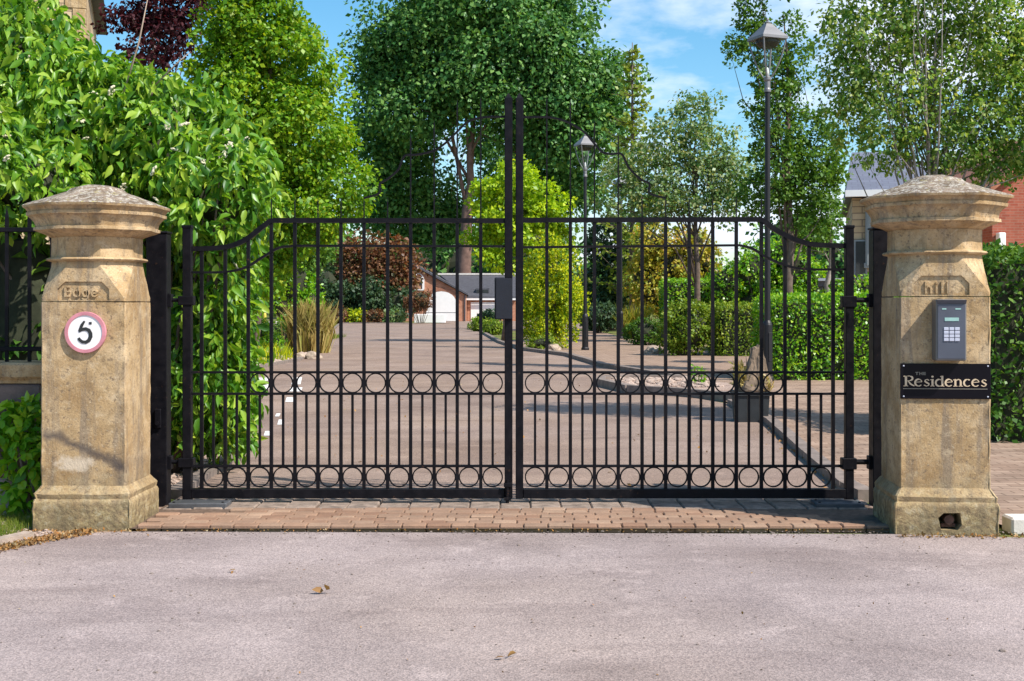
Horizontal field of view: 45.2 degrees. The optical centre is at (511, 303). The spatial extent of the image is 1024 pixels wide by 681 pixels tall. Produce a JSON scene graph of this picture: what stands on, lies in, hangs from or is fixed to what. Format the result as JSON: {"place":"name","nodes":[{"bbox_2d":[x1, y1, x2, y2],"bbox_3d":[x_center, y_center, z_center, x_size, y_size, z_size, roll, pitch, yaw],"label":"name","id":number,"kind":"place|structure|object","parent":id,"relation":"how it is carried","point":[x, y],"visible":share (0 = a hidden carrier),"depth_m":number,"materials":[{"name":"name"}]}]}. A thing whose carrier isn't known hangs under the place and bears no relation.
{"place":"outdoors","nodes":[
{"label":"outdoors","id":0,"kind":"place"},
{"bbox_2d":[0,510,53,541],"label":"gravel","id":1,"kind":"structure","parent":0,"point":[42,533],"depth_m":7.26,"materials":[{"name":"gravel"}]},
{"bbox_2d":[21,0,106,244],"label":"old stone house","id":2,"kind":"structure","parent":0,"point":[86,9],"depth_m":28.39,"materials":[{"name":"stone"}]},
{"bbox_2d":[136,527,882,531],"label":"leaf litter","id":3,"kind":"object","parent":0,"point":[496,530],"visible":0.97,"depth_m":7.30,"materials":[{"name":"plant"}]},
{"bbox_2d":[0,532,1023,680],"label":"road","id":4,"kind":"structure","parent":0,"point":[92,621],"depth_m":5.46,"materials":[{"name":"asphalt"}]},
{"bbox_2d":[0,527,97,552],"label":"leaf litter","id":5,"kind":"object","parent":4,"relation":"on","point":[44,538],"visible":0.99,"depth_m":6.99,"materials":[{"name":"plant"}]},
{"bbox_2d":[312,584,329,592],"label":"fallen leaf","id":6,"kind":"object","parent":4,"relation":"on","point":[318,589],"visible":1,"depth_m":5.71,"materials":[{"name":"plant"}]},
{"bbox_2d":[19,534,963,674],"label":"leaf litter","id":7,"kind":"object","parent":4,"relation":"on","point":[742,612],"visible":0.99,"depth_m":5.32,"materials":[{"name":"plant"}]},
{"bbox_2d":[0,530,1023,680],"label":"road grit","id":8,"kind":"object","parent":4,"relation":"on","point":[1000,650],"visible":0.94,"depth_m":7.06,"materials":[{"name":"gravel"}]},
{"bbox_2d":[898,531,1023,539],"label":"leaf litter","id":9,"kind":"object","parent":4,"relation":"on","point":[956,535],"visible":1,"depth_m":7.10,"materials":[{"name":"plant"}]},
{"bbox_2d":[176,323,872,507],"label":"driveway","id":10,"kind":"structure","parent":0,"point":[493,355],"depth_m":13.39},
{"bbox_2d":[402,289,431,322],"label":"red shrub","id":11,"kind":"object","parent":10,"relation":"on","point":[421,301],"visible":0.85,"depth_m":83.74,"materials":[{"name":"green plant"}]},
{"bbox_2d":[204,380,787,487],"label":"leaf litter","id":12,"kind":"object","parent":10,"relation":"on","point":[629,484],"visible":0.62,"depth_m":12.50,"materials":[{"name":"plant"}]},
{"bbox_2d":[731,390,771,421],"bbox_3d":[2.747,1.177,14.155,0.402,0.345,0.402,0,0,0],"label":"planter box","id":13,"kind":"object","parent":10,"relation":"on","point":[742,408],"visible":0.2,"depth_m":13.98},
{"bbox_2d":[728,354,774,390],"bbox_3d":[2.729,0.759,14.097,0.578,0.506,0.334,0,0,16],"label":"dried plant","id":14,"kind":"object","parent":13,"relation":"on","point":[741,366],"visible":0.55,"depth_m":14.04,"materials":[{"name":"brown plant"}]},
{"bbox_2d":[732,344,771,391],"bbox_3d":[2.768,0.757,14.138,0.414,0.586,0.444,0,0,35],"label":"standing stone","id":15,"kind":"object","parent":13,"relation":"on","point":[753,362],"visible":0.53,"depth_m":14.05,"materials":[{"name":"stone"}]},
{"bbox_2d":[727,399,868,502],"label":"kerb","id":16,"kind":"structure","parent":10,"relation":"on","point":[861,491],"depth_m":10.16,"materials":[{"name":"concrete"}]},
{"bbox_2d":[767,425,835,487],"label":"leaf litter","id":17,"kind":"object","parent":10,"relation":"on","point":[801,457],"visible":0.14,"depth_m":11.09,"materials":[{"name":"plant"}]},
{"bbox_2d":[96,0,1023,269],"label":"sky","id":18,"kind":"structure","parent":0,"point":[680,41],"materials":[{"name":"blue"}]},
{"bbox_2d":[135,311,1023,537],"bbox_3d":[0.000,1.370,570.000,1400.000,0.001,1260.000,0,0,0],"label":"ground","id":19,"kind":"structure","parent":0,"point":[651,316],"depth_m":7.49,"materials":[{"name":"soil"}]},
{"bbox_2d":[0,391,40,515],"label":"shrub","id":20,"kind":"object","parent":19,"relation":"on","point":[20,487],"visible":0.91,"depth_m":7.79,"materials":[{"name":"green plant"}]},
{"bbox_2d":[2,507,161,544],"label":"gravel verge","id":21,"kind":"structure","parent":19,"relation":"on","point":[75,531],"depth_m":7.30,"materials":[{"name":"gravel"}]},
{"bbox_2d":[0,510,32,535],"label":"grass","id":22,"kind":"structure","parent":21,"relation":"on","point":[18,519],"depth_m":7.43,"materials":[{"name":"plant"}]},
{"bbox_2d":[0,531,33,544],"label":"kerb","id":23,"kind":"structure","parent":21,"relation":"on","point":[12,537],"depth_m":7.01,"materials":[{"name":"concrete"}]},
{"bbox_2d":[0,360,40,509],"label":"boundary wall","id":24,"kind":"structure","parent":21,"relation":"on","point":[19,378],"depth_m":7.98,"materials":[{"name":"stone"}]},
{"bbox_2d":[0,208,76,361],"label":"wall railing","id":25,"kind":"object","parent":24,"relation":"on","point":[29,230],"depth_m":8.14,"materials":[{"name":"black metal"}]},
{"bbox_2d":[21,527,147,532],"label":"leaf litter","id":26,"kind":"object","parent":21,"relation":"on","point":[121,530],"visible":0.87,"depth_m":7.27,"materials":[{"name":"plant"}]},
{"bbox_2d":[22,185,170,531],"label":"stone gate pier","id":27,"kind":"structure","parent":21,"relation":"on","point":[95,440],"depth_m":7.35,"materials":[{"name":"stone"}]},
{"bbox_2d":[64,312,106,352],"bbox_3d":[-2.545,0.171,7.331,0.248,0.248,0.020,0,0,0],"label":"speed limit sign","id":28,"kind":"object","parent":27,"relation":"attached to","point":[85,332],"visible":1,"depth_m":7.33,"materials":[{"name":"metal"}]},
{"bbox_2d":[90,0,215,79],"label":"purple tree","id":29,"kind":"object","parent":19,"relation":"on","point":[155,23],"visible":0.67,"depth_m":29.79,"materials":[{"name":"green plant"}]},
{"bbox_2d":[146,231,172,506],"bbox_3d":[-2.361,0.444,8.226,0.165,1.853,0.151,0,0,0],"label":"gate post","id":30,"kind":"object","parent":19,"relation":"on","point":[158,264],"visible":0.75,"depth_m":8.19,"materials":[{"name":"black metal"}]},
{"bbox_2d":[172,93,512,502],"bbox_3d":[-1.149,-0.026,8.228,2.304,2.771,0.096,0,0,0],"label":"gate leaf","id":31,"kind":"object","parent":30,"relation":"attached to","point":[186,461],"visible":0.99,"depth_m":8.23,"materials":[{"name":"black metal"}]},
{"bbox_2d":[171,454,218,485],"bbox_3d":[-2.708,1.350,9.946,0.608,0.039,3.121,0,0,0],"label":"gravel","id":32,"kind":"structure","parent":19,"relation":"on","point":[174,475],"depth_m":9.60,"materials":[{"name":"gravel"}]},
{"bbox_2d":[0,238,89,359],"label":"shaded laurel","id":33,"kind":"object","parent":32,"relation":"on","point":[18,295],"visible":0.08,"depth_m":9.62,"materials":[{"name":"green plant"}]},
{"bbox_2d":[0,0,294,472],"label":"flowering shrub","id":34,"kind":"object","parent":32,"relation":"on","point":[74,112],"visible":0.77,"depth_m":9.45,"materials":[{"name":"green plant"}]},
{"bbox_2d":[171,454,233,498],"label":"kerb","id":35,"kind":"structure","parent":32,"relation":"on","point":[176,490],"depth_m":9.24,"materials":[{"name":"concrete"}]},
{"bbox_2d":[178,0,385,303],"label":"hornbeam tree","id":36,"kind":"object","parent":19,"relation":"on","point":[250,41],"visible":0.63,"depth_m":21.55,"materials":[{"name":"green plant"}]},
{"bbox_2d":[252,238,343,341],"bbox_3d":[-5.483,-0.469,30.023,2.767,3.757,1.706,0,0,0],"label":"leafy sapling","id":37,"kind":"object","parent":19,"relation":"on","point":[310,263],"visible":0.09,"depth_m":29.94,"materials":[{"name":"green plant"}]},
{"bbox_2d":[259,324,338,367],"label":"kerb","id":38,"kind":"structure","parent":19,"relation":"on","point":[283,361],"depth_m":27.53,"materials":[{"name":"concrete"}]},
{"bbox_2d":[305,351,322,358],"bbox_3d":[-4.839,1.289,29.989,0.428,0.276,0.406,0,0,0],"label":"boulder","id":39,"kind":"object","parent":19,"relation":"on","point":[310,354],"visible":0.61,"depth_m":29.84,"materials":[{"name":"stone"}]},
{"bbox_2d":[329,305,350,323],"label":"plant","id":40,"kind":"object","parent":19,"relation":"on","point":[345,314],"visible":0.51,"depth_m":84.24,"materials":[{"name":"brown plant"}]},
{"bbox_2d":[344,307,369,322],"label":"plant","id":41,"kind":"object","parent":19,"relation":"on","point":[355,316],"visible":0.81,"depth_m":84.09,"materials":[{"name":"yellow plant"}]},
{"bbox_2d":[313,262,416,322],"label":"dark shrub","id":42,"kind":"object","parent":19,"relation":"on","point":[375,297],"visible":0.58,"depth_m":85.64,"materials":[{"name":"green plant"}]},
{"bbox_2d":[360,308,385,322],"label":"plant","id":43,"kind":"object","parent":19,"relation":"on","point":[373,315],"visible":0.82,"depth_m":84.21,"materials":[{"name":"brown plant"}]},
{"bbox_2d":[322,228,431,293],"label":"maple tree","id":44,"kind":"object","parent":19,"relation":"on","point":[376,266],"visible":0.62,"depth_m":87.08,"materials":[{"name":"brown plant"}]},
{"bbox_2d":[378,307,406,322],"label":"plant","id":45,"kind":"object","parent":19,"relation":"on","point":[396,317],"visible":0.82,"depth_m":84.23,"materials":[{"name":"green plant"}]},
{"bbox_2d":[414,314,445,322],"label":"white low wall","id":46,"kind":"structure","parent":19,"relation":"on","point":[440,318],"depth_m":85.85,"materials":[{"name":"paint"}]},
{"bbox_2d":[406,264,515,320],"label":"garage house","id":47,"kind":"structure","parent":19,"relation":"on","point":[468,295],"depth_m":95.45,"materials":[{"name":"red brick"}]},
{"bbox_2d":[415,273,423,289],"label":"window frame","id":48,"kind":"structure","parent":47,"relation":"in","point":[422,284],"depth_m":93.92,"materials":[{"name":"white wood"}]},
{"bbox_2d":[426,291,454,320],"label":"garage door","id":49,"kind":"structure","parent":47,"relation":"in","point":[445,301],"depth_m":93.87,"materials":[{"name":"wood"}]},
{"bbox_2d":[471,302,494,320],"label":"garage door","id":50,"kind":"structure","parent":47,"relation":"in","point":[474,305],"depth_m":95.54,"materials":[{"name":"metal"}]},
{"bbox_2d":[467,316,491,331],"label":"plant","id":51,"kind":"object","parent":19,"relation":"on","point":[474,324],"visible":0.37,"depth_m":59.77,"materials":[{"name":"green plant"}]},
{"bbox_2d":[482,318,502,334],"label":"plant","id":52,"kind":"object","parent":19,"relation":"on","point":[493,327],"visible":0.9,"depth_m":53.77,"materials":[{"name":"green plant"}]},
{"bbox_2d":[332,0,656,272],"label":"broad tree","id":53,"kind":"object","parent":19,"relation":"on","point":[440,58],"visible":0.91,"depth_m":101.79,"materials":[{"name":"green plant"}]},
{"bbox_2d":[131,505,889,528],"bbox_3d":[0.030,1.338,7.735,4.660,0.001,0.850,0,0,0],"label":"threshold bed","id":54,"kind":"object","parent":19,"relation":"on","point":[856,515],"visible":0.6,"depth_m":7.72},
{"bbox_2d":[137,507,888,532],"bbox_3d":[0.013,1.342,7.645,4.501,0.056,0.624,0,0,0],"label":"brick threshold","id":55,"kind":"object","parent":54,"relation":"on","point":[551,517],"visible":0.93,"depth_m":7.49,"materials":[{"name":"brick"}]},
{"bbox_2d":[446,321,581,330],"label":"forecourt","id":56,"kind":"structure","parent":19,"relation":"on","point":[463,324],"depth_m":79.28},
{"bbox_2d":[477,308,501,321],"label":"plant","id":57,"kind":"object","parent":56,"relation":"on","point":[487,313],"visible":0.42,"depth_m":65.67,"materials":[{"name":"green plant"}]},
{"bbox_2d":[163,498,867,509],"bbox_3d":[0.020,1.346,8.201,4.594,0.048,0.438,0,0,0],"label":"channel strip","id":58,"kind":"object","parent":19,"relation":"on","point":[684,503],"visible":0.57,"depth_m":8.19,"materials":[{"name":"metal"}]},
{"bbox_2d":[168,499,231,508],"bbox_3d":[-2.050,1.327,8.080,0.380,0.066,0.160,0,0,0],"label":"motor cover","id":59,"kind":"object","parent":58,"relation":"on","point":[192,504],"visible":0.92,"depth_m":8.00,"materials":[{"name":"black metal"}]},
{"bbox_2d":[810,499,864,508],"bbox_3d":[2.140,1.327,8.080,0.320,0.066,0.160,0,0,0],"label":"motor cover","id":60,"kind":"object","parent":58,"relation":"on","point":[854,503],"visible":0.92,"depth_m":8.00,"materials":[{"name":"black metal"}]},
{"bbox_2d":[459,154,583,340],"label":"golden tree","id":61,"kind":"object","parent":19,"relation":"on","point":[494,191],"visible":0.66,"depth_m":42.69,"materials":[{"name":"plant"}]},
{"bbox_2d":[205,204,844,314],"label":"wood","id":62,"kind":"object","parent":19,"relation":"on","point":[579,250],"depth_m":140.75,"materials":[{"name":"plant"}]},
{"bbox_2d":[523,333,562,349],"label":"path edge plant","id":63,"kind":"object","parent":19,"relation":"on","point":[538,343],"visible":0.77,"depth_m":35.30,"materials":[{"name":"green plant"}]},
{"bbox_2d":[523,225,591,347],"bbox_3d":[1.279,-0.487,36.976,2.279,3.792,1.748,0,0,0],"label":"golden conifer","id":64,"kind":"object","parent":19,"relation":"on","point":[533,308],"visible":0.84,"depth_m":36.75,"materials":[{"name":"plant"}]},
{"bbox_2d":[482,331,692,377],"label":"kerb","id":65,"kind":"structure","parent":19,"relation":"on","point":[585,359],"depth_m":28.80,"materials":[{"name":"concrete"}]},
{"bbox_2d":[572,212,648,330],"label":"dark cypress","id":66,"kind":"object","parent":19,"relation":"on","point":[603,295],"visible":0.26,"depth_m":61.33,"materials":[{"name":"green plant"}]},
{"bbox_2d":[580,42,679,315],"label":"slender conifer","id":67,"kind":"object","parent":19,"relation":"on","point":[632,124],"visible":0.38,"depth_m":59.86,"materials":[{"name":"green plant"}]},
{"bbox_2d":[612,304,654,338],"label":"spiky phormium","id":68,"kind":"object","parent":19,"relation":"on","point":[628,319],"visible":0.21,"depth_m":47.43,"materials":[{"name":"yellow plant"}]},
{"bbox_2d":[622,316,663,344],"bbox_3d":[4.335,0.915,40.015,1.590,1.010,1.176,0,0,0],"label":"dome shrub","id":69,"kind":"object","parent":19,"relation":"on","point":[650,329],"visible":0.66,"depth_m":39.76,"materials":[{"name":"green plant"}]},
{"bbox_2d":[596,375,731,401],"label":"kerb","id":70,"kind":"structure","parent":19,"relation":"on","point":[605,382],"depth_m":18.44,"materials":[{"name":"stone"}]},
{"bbox_2d":[581,87,759,302],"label":"whitebeam tree","id":71,"kind":"object","parent":19,"relation":"on","point":[709,166],"visible":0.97,"depth_m":41.70,"materials":[{"name":"green plant"}]},
{"bbox_2d":[609,376,733,390],"bbox_3d":[2.525,1.280,19.100,2.150,0.001,4.200,0,0,0],"label":"gravel bed","id":72,"kind":"object","parent":19,"relation":"on","point":[727,387],"visible":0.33,"depth_m":18.98,"materials":[{"name":"gravel"}]},
{"bbox_2d":[691,364,706,381],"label":"island plant","id":73,"kind":"object","parent":72,"relation":"on","point":[699,376],"visible":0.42,"depth_m":19.76,"materials":[{"name":"green plant"}]},
{"bbox_2d":[622,222,729,321],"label":"yellow shrub","id":74,"kind":"object","parent":19,"relation":"on","point":[653,266],"visible":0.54,"depth_m":49.58,"materials":[{"name":"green plant"}]},
{"bbox_2d":[651,295,717,355],"bbox_3d":[4.507,0.599,31.982,1.802,1.623,1.366,0,0,0],"label":"bed shrub","id":75,"kind":"object","parent":19,"relation":"on","point":[677,331],"visible":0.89,"depth_m":31.75,"materials":[{"name":"green plant"}]},
{"bbox_2d":[657,277,773,336],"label":"clipped hedge","id":76,"kind":"object","parent":19,"relation":"on","point":[676,288],"visible":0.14,"depth_m":46.10,"materials":[{"name":"green plant"}]},
{"bbox_2d":[704,299,758,355],"bbox_3d":[6.132,0.658,32.499,1.926,1.536,2.310,0,0,0],"label":"clipped hedge","id":77,"kind":"object","parent":19,"relation":"on","point":[724,335],"visible":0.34,"depth_m":31.60,"materials":[{"name":"green plant"}]},
{"bbox_2d":[703,235,826,308],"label":"laurel shrub","id":78,"kind":"object","parent":19,"relation":"on","point":[748,277],"visible":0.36,"depth_m":44.56,"materials":[{"name":"green plant"}]},
{"bbox_2d":[720,0,853,293],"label":"ash sapling","id":79,"kind":"object","parent":19,"relation":"on","point":[798,176],"visible":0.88,"depth_m":23.86,"materials":[{"name":"green plant"}]},
{"bbox_2d":[749,290,868,379],"bbox_3d":[6.110,0.578,22.496,3.282,1.677,2.106,0,0,0],"label":"front hedge","id":80,"kind":"object","parent":19,"relation":"on","point":[820,334],"visible":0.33,"depth_m":21.70,"materials":[{"name":"green plant"}]},
{"bbox_2d":[781,195,849,292],"bbox_3d":[6.662,-0.562,26.992,1.553,3.934,1.258,0,0,0],"label":"cherry tree","id":81,"kind":"object","parent":19,"relation":"on","point":[824,237],"visible":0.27,"depth_m":26.86,"materials":[{"name":"green plant"}]},
{"bbox_2d":[818,152,926,292],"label":"stone house","id":82,"kind":"structure","parent":19,"relation":"on","point":[856,213],"depth_m":30.97,"materials":[{"name":"beige stone"}]},
{"bbox_2d":[854,240,866,278],"bbox_3d":[8.766,-1.117,30.896,0.310,0.969,0.090,0,0,14],"label":"window","id":83,"kind":"structure","parent":82,"relation":"in","point":[859,245],"depth_m":30.86,"materials":[{"name":"grey glass"}]},
{"bbox_2d":[866,227,886,505],"bbox_3d":[2.467,0.430,8.240,0.165,1.880,0.122,0,0,0],"label":"gate post","id":84,"kind":"object","parent":19,"relation":"on","point":[877,250],"visible":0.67,"depth_m":8.19,"materials":[{"name":"black metal"}]},
{"bbox_2d":[516,93,867,499],"bbox_3d":[1.214,-0.036,8.240,2.379,2.750,0.072,0,0,0],"label":"gate leaf","id":85,"kind":"object","parent":84,"relation":"attached to","point":[849,301],"visible":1,"depth_m":8.23,"materials":[{"name":"black metal"}]},
{"bbox_2d":[803,0,1023,196],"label":"birch tree","id":86,"kind":"object","parent":19,"relation":"on","point":[930,83],"visible":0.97,"depth_m":13.33,"materials":[{"name":"green plant"}]},
{"bbox_2d":[859,175,1013,536],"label":"stone gate pier","id":87,"kind":"structure","parent":19,"relation":"on","point":[933,478],"depth_m":7.21,"materials":[{"name":"stone"}]},
{"bbox_2d":[900,363,990,398],"bbox_3d":[2.538,0.455,7.195,0.516,0.207,0.015,0,0,5],"label":"name plate","id":88,"kind":"object","parent":87,"relation":"attached to","point":[940,381],"visible":1,"depth_m":7.19,"materials":[{"name":"metal"}]},
{"bbox_2d":[932,299,966,360],"bbox_3d":[2.542,0.153,7.140,0.172,0.356,0.125,0,0,5],"label":"entry keypad","id":89,"kind":"object","parent":87,"relation":"attached to","point":[948,329],"visible":1,"depth_m":7.09,"materials":[{"name":"metal"}]},
{"bbox_2d":[974,238,1023,442],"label":"roadside hedge","id":90,"kind":"object","parent":19,"relation":"on","point":[1005,279],"visible":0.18,"depth_m":12.00,"materials":[{"name":"green plant"}]},
{"bbox_2d":[1002,514,1023,534],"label":"white kerb stone","id":91,"kind":"object","parent":19,"relation":"on","point":[1011,523],"visible":0.91,"depth_m":7.27,"materials":[{"name":"stone"}]},
{"bbox_2d":[513,331,1023,524],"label":"pavement","id":92,"kind":"structure","parent":0,"point":[1007,471],"depth_m":15.45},
{"bbox_2d":[544,344,561,350],"bbox_3d":[1.172,1.300,35.223,0.431,0.316,0.441,0,0,26],"label":"boulder","id":93,"kind":"object","parent":92,"relation":"on","point":[554,347],"visible":0.48,"depth_m":35.05,"materials":[{"name":"stone"}]},
{"bbox_2d":[574,135,596,349],"bbox_3d":[2.122,-1.805,35.604,0.503,6.310,0.503,0,0,-22],"label":"street lamp","id":94,"kind":"object","parent":92,"relation":"on","point":[584,143],"visible":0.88,"depth_m":35.56,"materials":[{"name":"metal"}]},
{"bbox_2d":[585,321,587,337],"bbox_3d":[2.154,0.750,35.523,0.070,0.500,0.016,0,0,-22],"label":"access door","id":95,"kind":"structure","parent":94,"relation":"in","point":[586,322],"depth_m":35.52,"materials":[{"name":"black paint"}]},
{"bbox_2d":[574,300,625,332],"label":"juniper","id":96,"kind":"object","parent":92,"relation":"on","point":[605,318],"visible":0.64,"depth_m":55.52,"materials":[{"name":"green plant"}]},
{"bbox_2d":[613,177,628,338],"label":"street lamp","id":97,"kind":"object","parent":92,"relation":"on","point":[621,311],"visible":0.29,"depth_m":46.95,"materials":[{"name":"metal"}]},
{"bbox_2d":[644,345,662,353],"bbox_3d":[3.785,1.297,33.047,0.500,0.362,0.530,0,0,-15],"label":"boulder","id":98,"kind":"object","parent":92,"relation":"on","point":[651,349],"visible":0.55,"depth_m":32.89,"materials":[{"name":"stone"}]},
{"bbox_2d":[747,18,787,380],"bbox_3d":[4.432,-1.805,21.316,0.503,6.310,0.503,0,0,-22],"label":"street lamp","id":99,"kind":"object","parent":92,"relation":"on","point":[767,35],"visible":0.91,"depth_m":21.27,"materials":[{"name":"metal"}]},
{"bbox_2d":[769,333,771,361],"bbox_3d":[4.465,0.750,21.234,0.070,0.500,0.016,0,0,-22],"label":"access door","id":100,"kind":"structure","parent":99,"relation":"in","point":[770,334],"depth_m":21.22,"materials":[{"name":"black paint"}]},
{"bbox_2d":[820,272,868,302],"bbox_3d":[7.112,0.368,24.989,1.627,2.034,0.796,0,0,0],"label":"olive bush","id":101,"kind":"object","parent":92,"relation":"on","point":[862,286],"visible":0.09,"depth_m":24.91,"materials":[{"name":"green plant"}]},
{"bbox_2d":[948,139,1023,263],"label":"red brick house","id":102,"kind":"structure","parent":0,"point":[1009,227],"depth_m":34.00,"materials":[{"name":"brick"}]},
{"label":"gravel bed","id":103,"kind":"structure","parent":0,"visible":0},
{"bbox_2d":[250,316,285,349],"bbox_3d":[-6.374,0.842,31.001,1.319,1.105,0.965,0,0,0],"label":"plant","id":104,"kind":"object","parent":103,"relation":"on","point":[264,335],"visible":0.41,"depth_m":30.86,"materials":[{"name":"green plant"}]},
{"bbox_2d":[256,340,299,364],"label":"grass","id":105,"kind":"structure","parent":103,"relation":"on","point":[287,352],"depth_m":28.86,"materials":[{"name":"plant"}]},
{"bbox_2d":[257,352,306,364],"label":"gravel","id":106,"kind":"structure","parent":103,"relation":"on","point":[275,360],"depth_m":29.20,"materials":[{"name":"gravel"}]},
{"bbox_2d":[273,314,292,344],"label":"plant","id":107,"kind":"object","parent":103,"relation":"on","point":[277,327],"visible":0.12,"depth_m":35.73,"materials":[{"name":"green plant"}]},
{"bbox_2d":[268,264,328,323],"bbox_3d":[-6.654,-0.065,38.048,2.029,2.906,1.357,0,0,0],"label":"green shrub","id":108,"kind":"object","parent":103,"relation":"on","point":[305,286],"visible":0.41,"depth_m":37.74,"materials":[{"name":"green plant"}]},
{"bbox_2d":[297,353,305,358],"bbox_3d":[-5.183,1.316,29.998,0.381,0.234,0.367,0,0,-39],"label":"boulder","id":109,"kind":"object","parent":103,"relation":"on","point":[301,355],"visible":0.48,"depth_m":29.88,"materials":[{"name":"stone"}]},
{"bbox_2d":[278,298,344,352],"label":"ornamental grass","id":110,"kind":"object","parent":103,"relation":"on","point":[306,328],"depth_m":33.38,"materials":[{"name":"beige plant"}]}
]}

